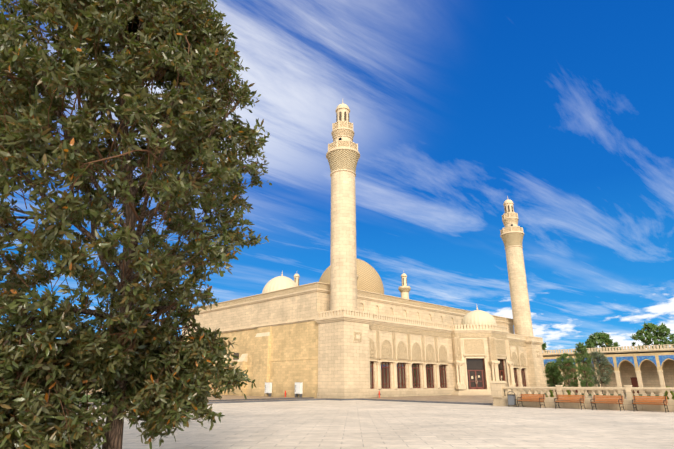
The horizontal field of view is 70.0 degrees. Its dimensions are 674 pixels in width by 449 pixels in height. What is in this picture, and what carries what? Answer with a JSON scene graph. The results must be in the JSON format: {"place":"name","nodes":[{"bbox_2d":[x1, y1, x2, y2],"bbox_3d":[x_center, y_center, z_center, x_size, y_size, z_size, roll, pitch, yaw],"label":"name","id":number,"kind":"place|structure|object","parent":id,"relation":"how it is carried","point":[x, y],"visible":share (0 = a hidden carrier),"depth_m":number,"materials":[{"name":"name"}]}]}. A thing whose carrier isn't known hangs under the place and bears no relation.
{"place":"outdoors","nodes":[
{"label":"outdoors","id":0,"kind":"place"},
{"bbox_2d":[0,0,673,352],"label":"sky","id":1,"kind":"structure","parent":0,"point":[563,110],"materials":[{"name":"blue"}]},
{"bbox_2d":[57,400,673,448],"bbox_3d":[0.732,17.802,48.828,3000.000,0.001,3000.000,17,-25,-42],"label":"plaza ground","id":2,"kind":"structure","parent":0,"point":[339,424],"depth_m":18.14,"materials":[{"name":"beige stone"}]},
{"bbox_2d":[0,0,271,448],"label":"oak tree","id":3,"kind":"object","parent":2,"relation":"on","point":[124,361],"visible":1,"depth_m":9.77,"materials":[{"name":"green plant"}]},
{"bbox_2d":[507,391,516,406],"bbox_3d":[12.802,12.772,35.293,0.350,1.077,0.680,17,-25,-42],"label":"litter bin","id":4,"kind":"object","parent":2,"relation":"on","point":[511,399],"visible":1,"depth_m":35.16,"materials":[{"name":"black metal"}]},
{"bbox_2d":[517,394,545,407],"bbox_3d":[13.713,12.463,34.061,0.840,0.921,1.800,16,-24,-40],"label":"bench","id":5,"kind":"object","parent":2,"relation":"on","point":[529,398],"visible":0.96,"depth_m":34.20,"materials":[{"name":"brown wood"}]},
{"bbox_2d":[542,342,547,351],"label":"tree","id":6,"kind":"object","parent":2,"relation":"on","point":[544,346],"visible":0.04,"depth_m":96.92,"materials":[{"name":"green plant"}]},
{"bbox_2d":[554,395,585,409],"bbox_3d":[15.552,11.860,32.233,0.884,0.921,1.817,17,-25,-42],"label":"bench","id":7,"kind":"object","parent":2,"relation":"on","point":[570,398],"visible":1,"depth_m":32.37,"materials":[{"name":"brown wood"}]},
{"bbox_2d":[489,381,673,411],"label":"balustrade","id":8,"kind":"object","parent":2,"relation":"on","point":[499,391],"visible":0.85,"depth_m":32.28,"materials":[{"name":"stone"}]},
{"bbox_2d":[585,331,623,350],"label":"tree","id":9,"kind":"object","parent":2,"relation":"on","point":[600,338],"visible":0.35,"depth_m":86.27,"materials":[{"name":"green plant"}]},
{"bbox_2d":[590,395,624,410],"bbox_3d":[17.167,11.328,30.620,0.870,0.921,1.812,17,-25,-42],"label":"bench","id":10,"kind":"object","parent":2,"relation":"on","point":[617,399],"visible":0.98,"depth_m":30.77,"materials":[{"name":"brown wood"}]},
{"bbox_2d":[632,395,668,411],"bbox_3d":[18.879,10.819,29.077,1.800,0.921,0.840,-17,-24,41],"label":"bench","id":11,"kind":"object","parent":2,"relation":"on","point":[652,400],"visible":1,"depth_m":29.20,"materials":[{"name":"brown wood"}]},
{"bbox_2d":[630,323,673,349],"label":"tree","id":12,"kind":"object","parent":2,"relation":"on","point":[662,333],"visible":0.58,"depth_m":83.14,"materials":[{"name":"green plant"}]},
{"bbox_2d":[79,392,664,406],"bbox_3d":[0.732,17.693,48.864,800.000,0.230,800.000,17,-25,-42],"label":"courtyard terrace","id":13,"kind":"structure","parent":0,"point":[471,399],"depth_m":47.72,"materials":[{"name":"stone"}]},
{"bbox_2d":[80,394,108,401],"bbox_3d":[-35.221,10.056,26.815,56.130,0.666,1.631,17,-25,-42],"label":"hedge","id":14,"kind":"object","parent":13,"relation":"on","point":[84,398],"visible":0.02,"depth_m":39.87,"materials":[{"name":"plant"}]},
{"bbox_2d":[265,382,271,395],"bbox_3d":[-8.229,19.716,57.636,0.394,1.560,0.990,17,-25,-42],"label":"air conditioner","id":15,"kind":"object","parent":13,"relation":"on","point":[268,387],"visible":0.98,"depth_m":57.45,"materials":[{"name":"grey metal"}]},
{"bbox_2d":[295,382,302,396],"bbox_3d":[-4.301,18.467,53.846,0.394,1.560,0.990,17,-25,-42],"label":"air conditioner","id":16,"kind":"object","parent":13,"relation":"on","point":[299,388],"visible":1,"depth_m":53.69,"materials":[{"name":"grey metal"}]},
{"bbox_2d":[268,395,444,398],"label":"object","id":17,"kind":"structure","parent":13,"relation":"on","point":[352,398],"depth_m":53.05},
{"bbox_2d":[182,282,546,398],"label":"mosque","id":18,"kind":"structure","parent":13,"relation":"on","point":[372,345],"depth_m":60.31,"materials":[{"name":"stone"}]},
{"bbox_2d":[262,272,297,292],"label":"ribbed dome","id":19,"kind":"structure","parent":18,"relation":"on","point":[279,283],"depth_m":70.64,"materials":[{"name":"stone"}]},
{"bbox_2d":[293,274,299,285],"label":"roof turret","id":20,"kind":"object","parent":18,"relation":"on","point":[296,278],"visible":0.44,"depth_m":83.36,"materials":[{"name":"stone"}]},
{"bbox_2d":[326,101,359,312],"bbox_3d":[0.754,-2.942,58.646,4.280,28.550,4.280,17,-25,-42],"label":"minaret","id":21,"kind":"object","parent":18,"relation":"on","point":[342,155],"visible":0.94,"depth_m":56.87,"materials":[{"name":"stone"}]},
{"bbox_2d":[319,258,383,293],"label":"dome","id":22,"kind":"structure","parent":18,"relation":"on","point":[369,279],"depth_m":79.57,"materials":[{"name":"stone"}]},
{"bbox_2d":[398,273,410,298],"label":"roof turret","id":23,"kind":"object","parent":18,"relation":"on","point":[404,289],"visible":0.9,"depth_m":82.39,"materials":[{"name":"stone"}]},
{"bbox_2d":[460,307,496,328],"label":"dome","id":24,"kind":"structure","parent":18,"relation":"on","point":[477,317],"depth_m":68.84,"materials":[{"name":"stone"}]},
{"bbox_2d":[500,196,533,339],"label":"minaret","id":25,"kind":"object","parent":18,"relation":"on","point":[512,234],"visible":0.92,"depth_m":86.99,"materials":[{"name":"stone"}]},
{"bbox_2d":[543,361,562,390],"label":"courtyard tree","id":26,"kind":"object","parent":13,"relation":"on","point":[549,368],"visible":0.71,"depth_m":72.48,"materials":[{"name":"green plant"}]},
{"bbox_2d":[553,353,581,392],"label":"courtyard tree","id":27,"kind":"object","parent":13,"relation":"on","point":[562,360],"visible":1,"depth_m":69.32,"materials":[{"name":"green plant"}]},
{"bbox_2d":[573,342,595,393],"bbox_3d":[32.620,18.988,63.745,2.338,6.831,2.350,-2,-18,6],"label":"tree","id":28,"kind":"object","parent":13,"relation":"on","point":[583,356],"visible":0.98,"depth_m":63.57,"materials":[{"name":"green plant"}]},
{"bbox_2d":[585,349,613,394],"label":"olive tree","id":29,"kind":"object","parent":13,"relation":"on","point":[597,359],"visible":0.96,"depth_m":65.88,"materials":[{"name":"green plant"}]},
{"bbox_2d":[542,344,673,393],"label":"arcade","id":30,"kind":"object","parent":13,"relation":"on","point":[647,367],"visible":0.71,"depth_m":74.80,"materials":[{"name":"stone"}]},
{"bbox_2d":[664,386,673,399],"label":"shrub","id":31,"kind":"object","parent":13,"relation":"on","point":[666,393],"visible":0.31,"depth_m":30.10,"materials":[{"name":"green plant"}]}
]}

